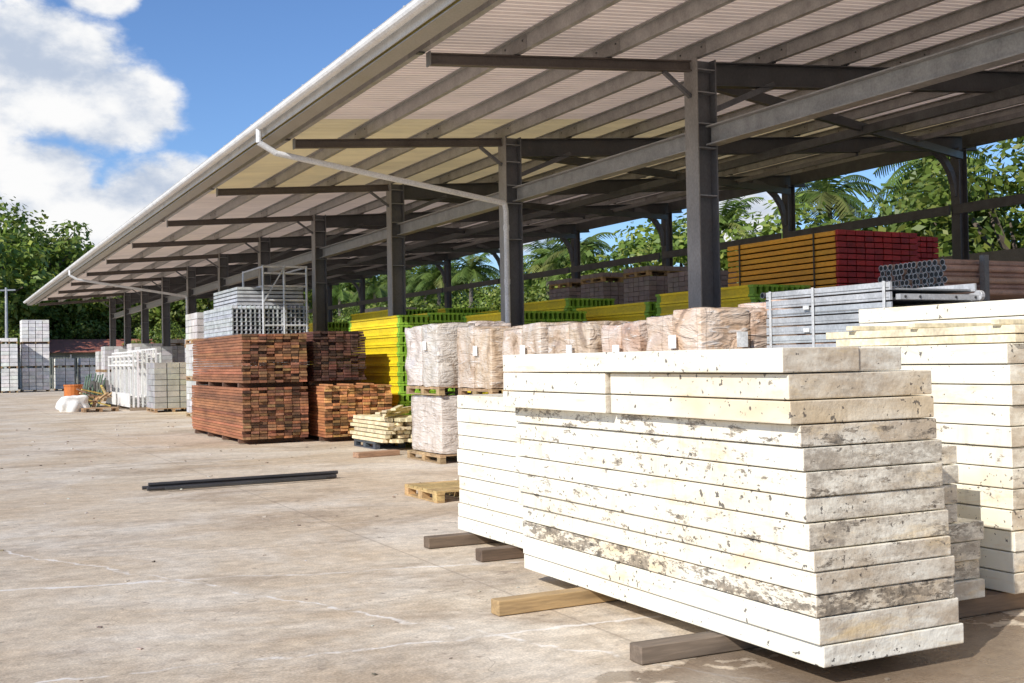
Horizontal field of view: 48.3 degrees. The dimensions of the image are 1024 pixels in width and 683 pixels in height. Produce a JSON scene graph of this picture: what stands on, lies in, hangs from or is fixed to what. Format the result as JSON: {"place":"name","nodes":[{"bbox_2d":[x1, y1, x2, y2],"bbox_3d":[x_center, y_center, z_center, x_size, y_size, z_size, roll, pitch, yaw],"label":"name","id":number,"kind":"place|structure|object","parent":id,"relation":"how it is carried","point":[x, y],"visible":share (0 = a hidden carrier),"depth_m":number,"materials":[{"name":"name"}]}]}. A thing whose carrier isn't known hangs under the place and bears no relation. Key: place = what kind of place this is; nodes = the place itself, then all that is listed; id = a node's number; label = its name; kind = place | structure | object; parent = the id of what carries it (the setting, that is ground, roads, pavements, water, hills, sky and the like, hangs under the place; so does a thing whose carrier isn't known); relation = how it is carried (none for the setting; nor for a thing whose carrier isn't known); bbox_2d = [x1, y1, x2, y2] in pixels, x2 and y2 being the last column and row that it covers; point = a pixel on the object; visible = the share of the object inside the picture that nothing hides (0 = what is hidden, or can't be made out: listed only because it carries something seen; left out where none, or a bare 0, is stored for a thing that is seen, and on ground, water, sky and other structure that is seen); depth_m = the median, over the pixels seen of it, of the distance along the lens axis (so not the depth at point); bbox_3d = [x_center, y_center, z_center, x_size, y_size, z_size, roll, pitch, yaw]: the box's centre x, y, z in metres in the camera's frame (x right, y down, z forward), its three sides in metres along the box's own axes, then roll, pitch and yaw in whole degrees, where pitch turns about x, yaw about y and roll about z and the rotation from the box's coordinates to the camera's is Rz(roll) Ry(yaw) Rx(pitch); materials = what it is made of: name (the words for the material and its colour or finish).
{"place":"outdoors","nodes":[
{"label":"outdoors","id":0,"kind":"place"},
{"bbox_2d":[10,339,154,387],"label":"red roof building","id":1,"kind":"structure","parent":0,"point":[76,348],"depth_m":98.19,"materials":[{"name":"paint"}]},
{"bbox_2d":[0,388,1023,682],"bbox_3d":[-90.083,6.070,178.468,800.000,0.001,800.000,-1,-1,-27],"label":"ground","id":2,"kind":"structure","parent":0,"point":[228,586],"depth_m":8.19,"materials":[{"name":"concrete"}]},
{"bbox_2d":[0,262,12,294],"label":"broadleaf tree","id":3,"kind":"object","parent":2,"relation":"on","point":[3,278],"visible":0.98,"depth_m":93.48,"materials":[{"name":"green plant"}]},
{"bbox_2d":[0,338,17,392],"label":"concrete block pallet","id":4,"kind":"object","parent":2,"relation":"on","point":[8,353],"visible":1,"depth_m":76.15,"materials":[{"name":"white concrete"}]},
{"bbox_2d":[0,291,19,368],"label":"broadleaf tree","id":5,"kind":"object","parent":2,"relation":"on","point":[13,331],"visible":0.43,"depth_m":88.34,"materials":[{"name":"green plant"}]},
{"bbox_2d":[0,206,58,328],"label":"broadleaf tree","id":6,"kind":"object","parent":2,"relation":"on","point":[23,268],"visible":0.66,"depth_m":98.18,"materials":[{"name":"green plant"}]},
{"bbox_2d":[20,320,49,391],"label":"concrete block pallet","id":7,"kind":"object","parent":2,"relation":"on","point":[34,354],"visible":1,"depth_m":77.84,"materials":[{"name":"grey concrete"}]},
{"bbox_2d":[1,287,85,339],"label":"broadleaf tree","id":8,"kind":"object","parent":2,"relation":"on","point":[56,309],"visible":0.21,"depth_m":103.50,"materials":[{"name":"green plant"}]},
{"bbox_2d":[0,193,105,379],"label":"broadleaf tree","id":9,"kind":"object","parent":2,"relation":"on","point":[73,242],"visible":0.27,"depth_m":107.09,"materials":[{"name":"green plant"}]},
{"bbox_2d":[54,358,74,390],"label":"concrete block pallet","id":10,"kind":"object","parent":2,"relation":"on","point":[59,380],"visible":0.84,"depth_m":80.50,"materials":[{"name":"grey concrete"}]},
{"bbox_2d":[42,354,98,388],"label":"corrugated fence","id":11,"kind":"object","parent":2,"relation":"on","point":[51,362],"visible":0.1,"depth_m":86.03,"materials":[{"name":"metal"}]},
{"bbox_2d":[19,298,123,339],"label":"broadleaf tree","id":12,"kind":"object","parent":2,"relation":"on","point":[79,333],"visible":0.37,"depth_m":103.91,"materials":[{"name":"green plant"}]},
{"bbox_2d":[4,239,138,336],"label":"broadleaf tree","id":13,"kind":"object","parent":2,"relation":"on","point":[79,307],"visible":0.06,"depth_m":106.58,"materials":[{"name":"green plant"}]},
{"bbox_2d":[55,395,89,411],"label":"bulk bag","id":14,"kind":"object","parent":2,"relation":"on","point":[74,403],"visible":0.84,"depth_m":41.28,"materials":[{"name":"fabric"}]},
{"bbox_2d":[63,384,82,395],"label":"orange drum","id":15,"kind":"object","parent":2,"relation":"on","point":[70,390],"visible":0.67,"depth_m":43.78,"materials":[{"name":"paint"}]},
{"bbox_2d":[77,358,97,384],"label":"concrete block pallet","id":16,"kind":"object","parent":2,"relation":"on","point":[82,373],"visible":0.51,"depth_m":81.22,"materials":[{"name":"grey concrete"}]},
{"bbox_2d":[82,373,108,406],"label":"metal scrap pile","id":17,"kind":"object","parent":2,"relation":"on","point":[90,385],"visible":0.6,"depth_m":45.51,"materials":[{"name":"metal"}]},
{"bbox_2d":[76,385,118,411],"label":"scrap timber pile","id":18,"kind":"object","parent":2,"relation":"on","point":[105,395],"visible":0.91,"depth_m":42.58,"materials":[{"name":"wood"}]},
{"bbox_2d":[52,296,155,338],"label":"broadleaf tree","id":19,"kind":"object","parent":2,"relation":"on","point":[134,316],"visible":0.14,"depth_m":107.13,"materials":[{"name":"green plant"}]},
{"bbox_2d":[101,346,126,390],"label":"concrete block pallet","id":20,"kind":"object","parent":2,"relation":"on","point":[106,351],"visible":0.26,"depth_m":59.00,"materials":[{"name":"white concrete"}]},
{"bbox_2d":[48,251,205,337],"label":"broadleaf tree","id":21,"kind":"object","parent":2,"relation":"on","point":[156,311],"visible":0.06,"depth_m":109.01,"materials":[{"name":"green plant"}]},
{"bbox_2d":[105,348,163,410],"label":"steel gate rack","id":22,"kind":"object","parent":2,"relation":"on","point":[129,382],"visible":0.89,"depth_m":43.16,"materials":[{"name":"metal"}]},
{"bbox_2d":[134,346,172,373],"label":"concrete block pallet","id":23,"kind":"object","parent":2,"relation":"on","point":[166,353],"visible":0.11,"depth_m":50.52,"materials":[{"name":"grey concrete"}]},
{"bbox_2d":[122,318,185,345],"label":"broadleaf tree","id":24,"kind":"object","parent":2,"relation":"on","point":[156,337],"visible":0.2,"depth_m":95.60,"materials":[{"name":"green plant"}]},
{"bbox_2d":[114,298,212,338],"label":"broadleaf tree","id":25,"kind":"object","parent":2,"relation":"on","point":[181,302],"visible":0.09,"depth_m":110.15,"materials":[{"name":"green plant"}]},
{"bbox_2d":[146,362,191,412],"bbox_3d":[-12.148,1.607,40.495,1.301,1.721,1.700,-1,-1,-27],"label":"concrete block pallet","id":26,"kind":"object","parent":2,"relation":"on","point":[166,388],"visible":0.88,"depth_m":39.76,"materials":[{"name":"grey concrete"}]},
{"bbox_2d":[138,298,216,338],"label":"broadleaf tree","id":27,"kind":"object","parent":2,"relation":"on","point":[200,302],"visible":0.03,"depth_m":111.23,"materials":[{"name":"green plant"}]},
{"bbox_2d":[171,339,184,373],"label":"concrete block pallet","id":28,"kind":"object","parent":2,"relation":"on","point":[178,352],"visible":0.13,"depth_m":60.56,"materials":[{"name":"grey concrete"}]},
{"bbox_2d":[185,312,205,416],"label":"concrete block pallet","id":29,"kind":"object","parent":2,"relation":"on","point":[195,326],"visible":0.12,"depth_m":35.31,"materials":[{"name":"white concrete"}]},
{"bbox_2d":[142,470,337,490],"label":"steel bars","id":30,"kind":"object","parent":2,"relation":"on","point":[168,485],"visible":1,"depth_m":15.12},
{"bbox_2d":[191,385,308,443],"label":"hardwood lumber stack","id":31,"kind":"object","parent":2,"relation":"on","point":[258,414],"visible":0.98,"depth_m":23.23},
{"bbox_2d":[192,334,306,386],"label":"hardwood lumber stack","id":32,"kind":"object","parent":31,"relation":"on","point":[239,354],"visible":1,"depth_m":23.32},
{"bbox_2d":[203,265,309,366],"bbox_3d":[-6.968,0.100,31.021,2.029,4.050,3.545,-1,-1,-27],"label":"galvanised scaffold stack","id":33,"kind":"object","parent":2,"relation":"on","point":[270,309],"visible":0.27,"depth_m":29.82,"materials":[{"name":"metal"}]},
{"bbox_2d":[305,322,349,366],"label":"formwork beam stack","id":34,"kind":"object","parent":2,"relation":"on","point":[338,326],"visible":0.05,"depth_m":33.39,"materials":[{"name":"paint"}]},
{"bbox_2d":[304,283,383,320],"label":"broadleaf tree","id":35,"kind":"object","parent":2,"relation":"on","point":[334,312],"visible":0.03,"depth_m":111.01,"materials":[{"name":"green plant"}]},
{"bbox_2d":[303,384,391,440],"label":"hardwood lumber stack","id":36,"kind":"object","parent":2,"relation":"on","point":[333,410],"visible":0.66,"depth_m":23.41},
{"bbox_2d":[261,331,365,384],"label":"hardwood lumber stack","id":37,"kind":"object","parent":36,"relation":"on","point":[334,348],"visible":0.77,"depth_m":23.92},
{"bbox_2d":[90,244,619,338],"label":"distant tree mass","id":38,"kind":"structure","parent":2,"relation":"on","point":[352,288],"depth_m":145.32,"materials":[{"name":"green plant"}]},
{"bbox_2d":[353,449,399,457],"bbox_3d":[-2.305,1.910,19.461,0.800,0.086,0.200,0,-1,-35],"label":"timber bearer","id":39,"kind":"object","parent":2,"relation":"on","point":[378,453],"visible":1,"depth_m":19.37,"materials":[{"name":"brown wood"}]},
{"bbox_2d":[350,405,411,448],"bbox_3d":[-2.188,1.609,21.642,1.425,0.758,2.269,-1,-1,-27],"label":"timber batten pile","id":40,"kind":"object","parent":2,"relation":"on","point":[391,427],"visible":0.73,"depth_m":21.08,"materials":[{"name":"brown wood"}]},
{"bbox_2d":[349,315,429,414],"bbox_3d":[-2.799,0.717,25.741,0.688,2.490,3.299,-1,-1,-27],"label":"formwork beam stack","id":41,"kind":"object","parent":2,"relation":"on","point":[385,349],"visible":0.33,"depth_m":24.72,"materials":[{"name":"paint"}]},
{"bbox_2d":[349,309,437,364],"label":"formwork beam stack","id":42,"kind":"object","parent":2,"relation":"on","point":[373,314],"visible":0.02,"depth_m":28.65,"materials":[{"name":"paint"}]},
{"bbox_2d":[404,480,459,502],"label":"wooden pallet","id":43,"kind":"object","parent":2,"relation":"on","point":[438,490],"visible":0.53,"depth_m":13.35,"materials":[{"name":"yellow wood"}]},
{"bbox_2d":[406,295,479,308],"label":"broadleaf tree","id":44,"kind":"object","parent":2,"relation":"on","point":[428,307],"visible":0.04,"depth_m":80.43,"materials":[{"name":"green plant"}]},
{"bbox_2d":[0,422,889,680],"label":"ground debris","id":45,"kind":"object","parent":2,"relation":"on","point":[140,648],"visible":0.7,"depth_m":12.56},
{"bbox_2d":[414,313,488,392],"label":"formwork beam stack","id":46,"kind":"object","parent":2,"relation":"on","point":[443,317],"visible":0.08,"depth_m":24.71,"materials":[{"name":"paint"}]},
{"bbox_2d":[405,321,510,463],"bbox_3d":[-0.871,0.794,18.698,1.380,2.246,1.466,-1,-1,-27],"label":"shrink wrapped pallet","id":47,"kind":"object","parent":2,"relation":"on","point":[431,362],"visible":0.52,"depth_m":18.09,"materials":[{"name":"white plastic"}]},
{"bbox_2d":[424,532,499,548],"bbox_3d":[-0.039,1.715,10.134,1.560,0.094,0.120,-1,-1,-27],"label":"timber bearer","id":48,"kind":"object","parent":2,"relation":"on","point":[449,540],"visible":0.42,"depth_m":9.85,"materials":[{"name":"brown wood"}]},
{"bbox_2d":[437,308,487,312],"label":"formwork beam stack","id":49,"kind":"object","parent":2,"relation":"on","point":[459,310],"visible":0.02,"depth_m":30.27,"materials":[{"name":"paint"}]},
{"bbox_2d":[454,287,500,309],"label":"broadleaf tree","id":50,"kind":"object","parent":2,"relation":"on","point":[486,303],"visible":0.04,"depth_m":74.07,"materials":[{"name":"green plant"}]},
{"bbox_2d":[457,325,522,462],"bbox_3d":[0.005,0.815,17.006,1.320,2.119,1.256,-1,-1,-27],"label":"shrink wrapped pallet","id":51,"kind":"object","parent":2,"relation":"on","point":[479,357],"visible":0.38,"depth_m":16.57,"materials":[{"name":"beige plastic"}]},
{"bbox_2d":[475,545,523,561],"bbox_3d":[0.380,1.696,9.427,1.450,0.094,0.120,-1,-1,-27],"label":"timber bearer","id":52,"kind":"object","parent":2,"relation":"on","point":[494,553],"visible":0.42,"depth_m":9.13,"materials":[{"name":"brown wood"}]},
{"bbox_2d":[457,394,525,547],"bbox_3d":[0.277,1.054,9.794,1.034,1.193,1.405,-1,-1,-27],"label":"insulated panel stack","id":53,"kind":"object","parent":52,"relation":"on","point":[489,506],"visible":0.26,"depth_m":9.62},
{"bbox_2d":[481,282,548,310],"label":"broadleaf tree","id":54,"kind":"object","parent":2,"relation":"on","point":[494,301],"visible":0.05,"depth_m":68.29,"materials":[{"name":"green plant"}]},
{"bbox_2d":[23,0,1023,361],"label":"open storage shed","id":55,"kind":"structure","parent":2,"relation":"on","point":[419,132],"depth_m":21.09,"materials":[{"name":"metal"}]},
{"bbox_2d":[463,311,586,392],"bbox_3d":[0.251,0.651,23.417,1.638,2.440,2.400,-1,-1,-27],"label":"formwork beam stack","id":56,"kind":"object","parent":2,"relation":"on","point":[530,317],"visible":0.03,"depth_m":22.58,"materials":[{"name":"paint"}]},
{"bbox_2d":[502,321,573,393],"bbox_3d":[0.679,0.792,15.655,1.304,2.096,1.236,-1,-1,-27],"label":"shrink wrapped pallet","id":57,"kind":"object","parent":2,"relation":"on","point":[531,338],"visible":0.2,"depth_m":15.23,"materials":[{"name":"beige plastic"}]},
{"bbox_2d":[491,587,618,615],"bbox_3d":[0.678,1.661,7.584,1.780,0.094,0.110,-1,-1,-28],"label":"timber bearer","id":58,"kind":"object","parent":2,"relation":"on","point":[531,602],"visible":0.48,"depth_m":7.29,"materials":[{"name":"brown wood"}]},
{"bbox_2d":[524,298,614,310],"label":"formwork beam stack","id":59,"kind":"object","parent":2,"relation":"on","point":[567,304],"visible":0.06,"depth_m":24.67,"materials":[{"name":"paint"}]},
{"bbox_2d":[549,278,597,299],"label":"brick pallet","id":60,"kind":"object","parent":2,"relation":"on","point":[568,290],"visible":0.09,"depth_m":32.98,"materials":[{"name":"brick"}]},
{"bbox_2d":[548,321,625,353],"bbox_3d":[1.229,0.779,14.394,1.249,2.062,1.190,-1,-1,-27],"label":"shrink wrapped pallet","id":61,"kind":"object","parent":2,"relation":"on","point":[578,337],"visible":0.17,"depth_m":13.98,"materials":[{"name":"beige plastic"}]},
{"bbox_2d":[580,272,633,304],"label":"brick pallet","id":62,"kind":"object","parent":2,"relation":"on","point":[602,288],"visible":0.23,"depth_m":30.89,"materials":[{"name":"brick"}]},
{"bbox_2d":[573,302,656,321],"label":"formwork beam stack","id":63,"kind":"object","parent":2,"relation":"on","point":[634,311],"visible":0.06,"depth_m":22.39,"materials":[{"name":"paint"}]},
{"bbox_2d":[601,320,647,351],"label":"shrink wrapped pallet","id":64,"kind":"object","parent":2,"relation":"on","point":[629,336],"visible":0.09,"depth_m":13.10,"materials":[{"name":"beige plastic"}]},
{"bbox_2d":[545,212,740,291],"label":"broadleaf tree","id":65,"kind":"object","parent":2,"relation":"on","point":[639,245],"visible":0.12,"depth_m":53.90,"materials":[{"name":"green plant"}]},
{"bbox_2d":[623,266,686,303],"bbox_3d":[3.727,0.057,29.443,1.201,3.907,1.202,-1,-1,-27],"label":"brick pallet","id":66,"kind":"object","parent":2,"relation":"on","point":[649,283],"visible":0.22,"depth_m":28.98,"materials":[{"name":"brick"}]},
{"bbox_2d":[630,631,759,664],"bbox_3d":[1.384,1.628,6.339,1.640,0.094,0.120,-1,-1,-26],"label":"timber bearer","id":67,"kind":"object","parent":2,"relation":"on","point":[652,651],"visible":0.42,"depth_m":6.06,"materials":[{"name":"brown wood"}]},
{"bbox_2d":[503,347,963,667],"bbox_3d":[1.100,0.825,7.001,1.164,1.533,3.116,-1,-1,-27],"label":"insulated panel stack","id":68,"kind":"object","parent":67,"relation":"on","point":[789,501],"visible":1,"depth_m":5.82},
{"bbox_2d":[668,270,736,292],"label":"brick pallet","id":69,"kind":"object","parent":2,"relation":"on","point":[677,281],"visible":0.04,"depth_m":27.43,"materials":[{"name":"brick"}]},
{"bbox_2d":[646,307,797,350],"bbox_3d":[2.292,0.687,12.416,1.365,2.145,1.097,-1,-1,-27],"label":"shrink wrapped pallet","id":70,"kind":"object","parent":2,"relation":"on","point":[701,328],"visible":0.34,"depth_m":11.94,"materials":[{"name":"beige plastic"}]},
{"bbox_2d":[655,284,810,315],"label":"formwork beam stack","id":71,"kind":"object","parent":2,"relation":"on","point":[670,303],"visible":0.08,"depth_m":19.30,"materials":[{"name":"paint"}]},
{"bbox_2d":[720,193,837,277],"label":"broadleaf tree","id":72,"kind":"object","parent":2,"relation":"on","point":[769,225],"visible":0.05,"depth_m":51.13,"materials":[{"name":"green plant"}]},
{"bbox_2d":[738,300,829,343],"bbox_3d":[3.348,0.605,13.318,0.865,2.302,1.251,-1,-1,-27],"label":"shrink wrapped pallet","id":73,"kind":"object","parent":2,"relation":"on","point":[756,305],"visible":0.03,"depth_m":13.31,"materials":[{"name":"beige plastic"}]},
{"bbox_2d":[720,207,877,282],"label":"broadleaf tree","id":74,"kind":"object","parent":2,"relation":"on","point":[803,217],"visible":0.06,"depth_m":49.77,"materials":[{"name":"green plant"}]},
{"bbox_2d":[727,229,917,288],"bbox_3d":[5.824,-0.041,21.597,1.930,3.780,3.100,-1,-1,-27],"label":"formwork panel stack","id":75,"kind":"object","parent":2,"relation":"on","point":[837,257],"visible":0.25,"depth_m":20.49,"materials":[{"name":"paint"}]},
{"bbox_2d":[766,281,984,347],"bbox_3d":[3.500,0.545,11.127,1.128,2.150,1.788,-1,-1,-27],"label":"galvanised formwork stack","id":76,"kind":"object","parent":2,"relation":"on","point":[822,312],"visible":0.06,"depth_m":10.92,"materials":[{"name":"metal"}]},
{"bbox_2d":[913,236,938,261],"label":"formwork panel stack","id":77,"kind":"object","parent":2,"relation":"on","point":[927,248],"visible":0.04,"depth_m":22.05,"materials":[{"name":"paint"}]},
{"bbox_2d":[843,179,1023,256],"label":"broadleaf tree","id":78,"kind":"object","parent":2,"relation":"on","point":[977,213],"visible":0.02,"depth_m":44.09,"materials":[{"name":"green plant"}]},
{"bbox_2d":[878,136,1023,256],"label":"broadleaf tree","id":79,"kind":"object","parent":2,"relation":"on","point":[936,193],"visible":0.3,"depth_m":37.34,"materials":[{"name":"green plant"}]},
{"bbox_2d":[878,255,1023,305],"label":"steel tube rack","id":80,"kind":"object","parent":2,"relation":"on","point":[997,280],"visible":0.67,"depth_m":14.57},
{"bbox_2d":[937,248,1023,261],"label":"retaining wall","id":81,"kind":"structure","parent":2,"relation":"on","point":[1017,254],"depth_m":28.76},
{"bbox_2d":[943,193,1023,252],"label":"broadleaf tree","id":82,"kind":"object","parent":2,"relation":"on","point":[1016,223],"visible":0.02,"depth_m":41.85,"materials":[{"name":"green plant"}]},
{"bbox_2d":[958,590,1023,617],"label":"timber bearer","id":83,"kind":"object","parent":2,"relation":"on","point":[993,601],"visible":0.28,"depth_m":6.98,"materials":[{"name":"brown wood"}]},
{"bbox_3d":[1.869,1.661,9.418,2.000,0.111,0.120,-1,-1,-27],"label":"timber bearer","id":84,"kind":"object","parent":2,"relation":"on","visible":0},
{"bbox_2d":[934,444,984,600],"bbox_3d":[1.760,1.117,8.143,0.813,0.923,3.224,-1,-1,-27],"label":"insulated panel stack","id":85,"kind":"object","parent":84,"relation":"on","point":[965,534],"visible":0.16,"depth_m":6.81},
{"bbox_2d":[897,344,1023,593],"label":"insulated panel stack","id":86,"kind":"object","parent":84,"relation":"on","point":[977,393],"visible":0.27,"depth_m":7.12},
{"bbox_2d":[826,319,1023,346],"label":"timber batten pile","id":87,"kind":"object","parent":86,"relation":"on","point":[997,331],"visible":1,"depth_m":7.66,"materials":[{"name":"brown wood"}]},
{"bbox_3d":[3.547,1.628,9.145,0.650,0.111,0.120,-1,-1,-27],"label":"timber bearer","id":88,"kind":"object","parent":2,"relation":"on","visible":0},
{"bbox_2d":[859,299,1023,346],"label":"insulated panel stack","id":89,"kind":"object","parent":88,"relation":"on","point":[979,312],"visible":0.12,"depth_m":8.84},
{"bbox_2d":[0,0,1023,368],"label":"sky","id":90,"kind":"structure","parent":0,"point":[106,106],"materials":[{"name":"blue"}]},
{"label":"grass","id":91,"kind":"object","parent":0,"visible":0},
{"bbox_2d":[332,283,355,315],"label":"palm tree","id":92,"kind":"object","parent":91,"relation":"on","point":[339,294],"visible":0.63,"depth_m":103.47,"materials":[{"name":"green plant"}]},
{"bbox_2d":[350,275,387,307],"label":"palm tree","id":93,"kind":"object","parent":91,"relation":"on","point":[374,289],"visible":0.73,"depth_m":92.19,"materials":[{"name":"green plant"}]},
{"bbox_2d":[406,265,454,306],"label":"palm tree","id":94,"kind":"object","parent":91,"relation":"on","point":[411,288],"visible":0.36,"depth_m":85.28,"materials":[{"name":"green plant"}]},
{"bbox_2d":[411,260,468,305],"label":"palm tree","id":95,"kind":"object","parent":91,"relation":"on","point":[430,284],"visible":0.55,"depth_m":80.70,"materials":[{"name":"green plant"}]},
{"bbox_2d":[436,253,499,307],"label":"palm tree","id":96,"kind":"object","parent":91,"relation":"on","point":[470,269],"visible":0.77,"depth_m":76.68,"materials":[{"name":"green plant"}]},
{"bbox_2d":[523,239,567,294],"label":"palm tree","id":97,"kind":"object","parent":91,"relation":"on","point":[533,269],"visible":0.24,"depth_m":69.96,"materials":[{"name":"green plant"}]},
{"bbox_2d":[531,240,598,288],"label":"palm tree","id":98,"kind":"object","parent":91,"relation":"on","point":[551,265],"visible":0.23,"depth_m":67.24,"materials":[{"name":"green plant"}]},
{"bbox_2d":[542,232,615,277],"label":"palm tree","id":99,"kind":"object","parent":91,"relation":"on","point":[599,243],"visible":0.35,"depth_m":64.62,"materials":[{"name":"green plant"}]},
{"bbox_2d":[673,196,765,238],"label":"palm tree","id":100,"kind":"object","parent":91,"relation":"on","point":[725,215],"visible":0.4,"depth_m":58.16,"materials":[{"name":"green plant"}]},
{"bbox_2d":[771,174,891,225],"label":"palm tree","id":101,"kind":"object","parent":91,"relation":"on","point":[838,198],"visible":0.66,"depth_m":53.53,"materials":[{"name":"green plant"}]},
{"bbox_2d":[870,150,997,213],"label":"palm tree","id":102,"kind":"object","parent":91,"relation":"on","point":[898,181],"visible":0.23,"depth_m":48.15,"materials":[{"name":"green plant"}]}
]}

